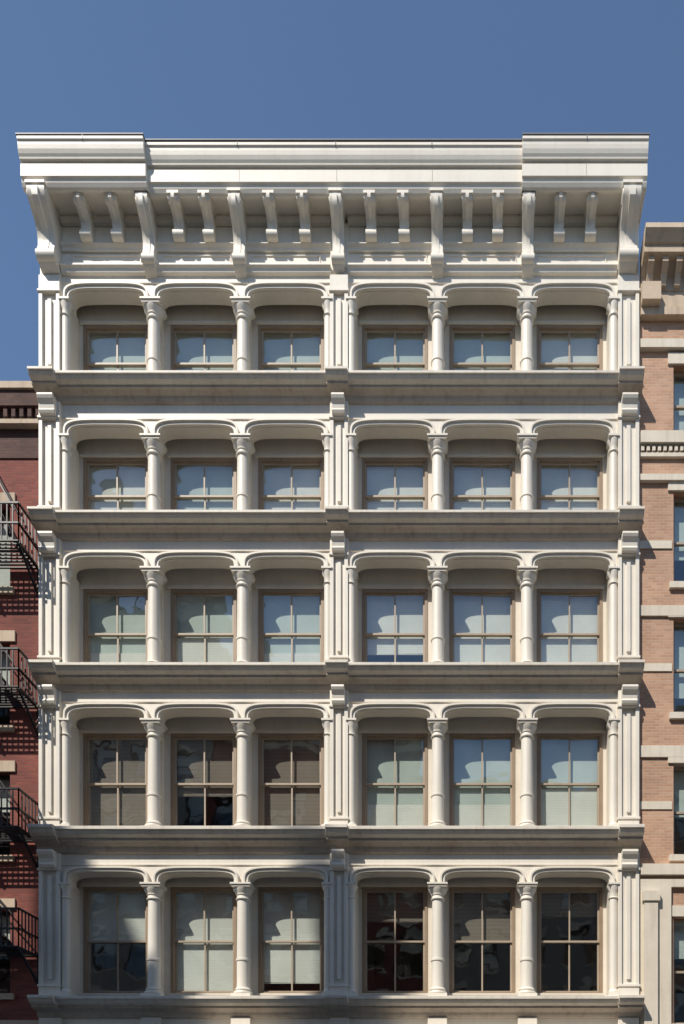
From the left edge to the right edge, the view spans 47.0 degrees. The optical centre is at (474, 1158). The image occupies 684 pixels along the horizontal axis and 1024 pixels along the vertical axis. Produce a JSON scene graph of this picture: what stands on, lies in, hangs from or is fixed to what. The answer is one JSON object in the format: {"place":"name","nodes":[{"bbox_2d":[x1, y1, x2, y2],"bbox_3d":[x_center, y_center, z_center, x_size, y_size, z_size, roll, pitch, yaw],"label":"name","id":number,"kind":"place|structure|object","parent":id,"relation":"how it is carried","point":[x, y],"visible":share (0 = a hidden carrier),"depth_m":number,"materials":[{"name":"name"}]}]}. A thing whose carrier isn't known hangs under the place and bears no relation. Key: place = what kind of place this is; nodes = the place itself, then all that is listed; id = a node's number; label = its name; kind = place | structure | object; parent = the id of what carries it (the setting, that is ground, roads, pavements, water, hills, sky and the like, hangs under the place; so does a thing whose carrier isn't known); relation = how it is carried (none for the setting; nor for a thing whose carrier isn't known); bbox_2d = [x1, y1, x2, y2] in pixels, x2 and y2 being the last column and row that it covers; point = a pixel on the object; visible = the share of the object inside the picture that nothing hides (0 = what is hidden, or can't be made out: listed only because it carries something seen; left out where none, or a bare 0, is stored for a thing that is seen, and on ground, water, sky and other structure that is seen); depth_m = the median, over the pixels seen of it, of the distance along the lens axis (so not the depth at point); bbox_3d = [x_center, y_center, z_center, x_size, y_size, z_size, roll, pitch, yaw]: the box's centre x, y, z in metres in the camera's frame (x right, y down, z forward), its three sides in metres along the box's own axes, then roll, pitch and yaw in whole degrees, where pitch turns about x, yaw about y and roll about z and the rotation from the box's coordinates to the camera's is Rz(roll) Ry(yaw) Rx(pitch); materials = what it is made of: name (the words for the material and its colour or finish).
{"place":"outdoors","nodes":[
{"label":"outdoors","id":0,"kind":"place"},
{"bbox_2d":[0,0,683,380],"label":"sky","id":1,"kind":"structure","parent":0,"point":[156,69],"materials":[{"name":"blue"}]},
{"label":"pavement","id":2,"kind":"structure","parent":0,"visible":0},
{"bbox_2d":[36,223,639,1023],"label":"facade front","id":3,"kind":"structure","parent":2,"relation":"on","point":[338,417],"depth_m":19.99,"materials":[{"name":"paint"}]},
{"bbox_2d":[27,366,644,1005],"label":"storey ledges","id":4,"kind":"object","parent":3,"relation":"attached to","point":[337,512],"visible":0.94,"depth_m":19.60,"materials":[{"name":"paint"}]},
{"bbox_2d":[31,381,642,1018],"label":"ledge undersides","id":5,"kind":"object","parent":3,"relation":"attached to","point":[353,531],"visible":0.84,"depth_m":19.87,"materials":[{"name":"white paint"}]},
{"bbox_2d":[71,305,608,995],"bbox_3d":[-3.500,-13.455,20.400,14.474,18.730,0.700,0,0,0],"label":"window wall","id":6,"kind":"structure","parent":3,"relation":"attached to","point":[365,449],"depth_m":20.50,"materials":[{"name":"white paint"}]},
{"bbox_2d":[83,325,602,992],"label":"window frames","id":7,"kind":"structure","parent":6,"relation":"in","point":[261,461],"depth_m":20.48,"materials":[{"name":"white paint"}]},
{"bbox_2d":[87,330,598,991],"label":"window sashes","id":8,"kind":"object","parent":7,"relation":"in","point":[291,498],"depth_m":20.54,"materials":[{"name":"beige wood"}]},
{"bbox_2d":[90,335,596,990],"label":"white shades","id":9,"kind":"object","parent":6,"relation":"attached to","point":[568,613],"visible":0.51,"depth_m":20.67,"materials":[{"name":"white fabric"}]},
{"bbox_2d":[90,740,596,943],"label":"shades","id":10,"kind":"object","parent":6,"relation":"attached to","point":[306,812],"visible":0.8,"depth_m":20.67,"materials":[{"name":"grey fabric"}]},
{"bbox_2d":[58,296,618,995],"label":"columns","id":11,"kind":"structure","parent":2,"relation":"on","point":[244,448],"depth_m":19.97,"materials":[{"name":"paint"}]},
{"label":"ground","id":12,"kind":"structure","parent":0,"visible":0},
{"bbox_2d":[0,459,38,1019],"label":"walls","id":13,"kind":"structure","parent":12,"relation":"on","point":[19,876],"depth_m":20.10,"materials":[{"name":"red brick"}]},
{"bbox_2d":[0,516,9,943],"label":"shades","id":14,"kind":"object","parent":13,"relation":"attached to","point":[4,577],"depth_m":20.44,"materials":[{"name":"white fabric"}]},
{"bbox_2d":[0,698,9,992],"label":"interior","id":15,"kind":"object","parent":13,"relation":"attached to","point":[4,960],"depth_m":22.60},
{"bbox_2d":[0,511,9,915],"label":"window frames","id":16,"kind":"structure","parent":13,"relation":"attached to","point":[4,777],"depth_m":20.28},
{"bbox_2d":[0,480,38,983],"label":"fire escape","id":17,"kind":"object","parent":13,"relation":"attached to","point":[9,832],"visible":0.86,"depth_m":19.52,"materials":[{"name":"black metal"}]},
{"bbox_2d":[0,390,38,458],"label":"attic brickwork","id":18,"kind":"object","parent":13,"relation":"attached to","point":[19,443],"visible":0.9,"depth_m":20.07,"materials":[{"name":"brick"}]},
{"bbox_2d":[0,381,38,1023],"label":"stone trim","id":19,"kind":"structure","parent":13,"relation":"attached to","point":[7,636],"depth_m":20.02,"materials":[{"name":"beige stone"}]},
{"bbox_2d":[91,917,596,990],"bbox_3d":[-3.500,-11.800,29.200,15.560,27.000,17.600,0,0,0],"label":"side and back walls","id":20,"kind":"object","parent":12,"relation":"on","point":[132,967],"depth_m":24.05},
{"bbox_2d":[17,136,648,275],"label":"roof cornice","id":21,"kind":"structure","parent":20,"relation":"on","point":[576,169],"depth_m":19.31,"materials":[{"name":"white paint"}]},
{"bbox_2d":[15,133,649,174],"bbox_3d":[-3.500,-24.955,19.650,15.700,0.830,1.300,0,0,0],"label":"cornice flashing","id":22,"kind":"object","parent":21,"relation":"attached to","point":[333,140],"visible":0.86,"depth_m":19.11,"materials":[{"name":"grey metal"}]},
{"bbox_2d":[24,179,642,277],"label":"cornice brackets","id":23,"kind":"object","parent":21,"relation":"attached to","point":[46,215],"visible":1,"depth_m":19.66,"materials":[{"name":"paint"}]},
{"bbox_2d":[177,655,591,990],"bbox_3d":[-3.500,-11.350,23.440,14.960,25.900,5.320,0,0,0],"label":"interior partition","id":24,"kind":"object","parent":20,"relation":"on","point":[467,958],"depth_m":26.00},
{"bbox_2d":[369,655,591,917],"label":"interior floors","id":25,"kind":"structure","parent":20,"relation":"attached to","point":[399,658],"depth_m":24.86,"materials":[{"name":"brown wood"}]},
{"bbox_2d":[639,295,683,1023],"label":"walls","id":26,"kind":"structure","parent":12,"relation":"on","point":[657,726],"depth_m":20.05,"materials":[{"name":"beige brick"}]},
{"bbox_2d":[640,338,683,1023],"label":"stone trim","id":27,"kind":"structure","parent":26,"relation":"attached to","point":[658,910],"depth_m":19.94,"materials":[{"name":"beige stone"}]},
{"bbox_2d":[640,222,683,320],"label":"roof cornice","id":28,"kind":"structure","parent":26,"relation":"attached to","point":[662,274],"depth_m":19.70,"materials":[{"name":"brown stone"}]},
{"bbox_2d":[673,372,683,1022],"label":"window frames","id":29,"kind":"structure","parent":26,"relation":"attached to","point":[678,500],"depth_m":20.23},
{"bbox_2d":[674,378,683,958],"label":"shades","id":30,"kind":"object","parent":26,"relation":"attached to","point":[678,658],"depth_m":20.39,"materials":[{"name":"white fabric"}]},
{"bbox_2d":[674,561,683,1022],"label":"interior","id":31,"kind":"object","parent":26,"relation":"attached to","point":[678,849],"depth_m":22.55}
]}

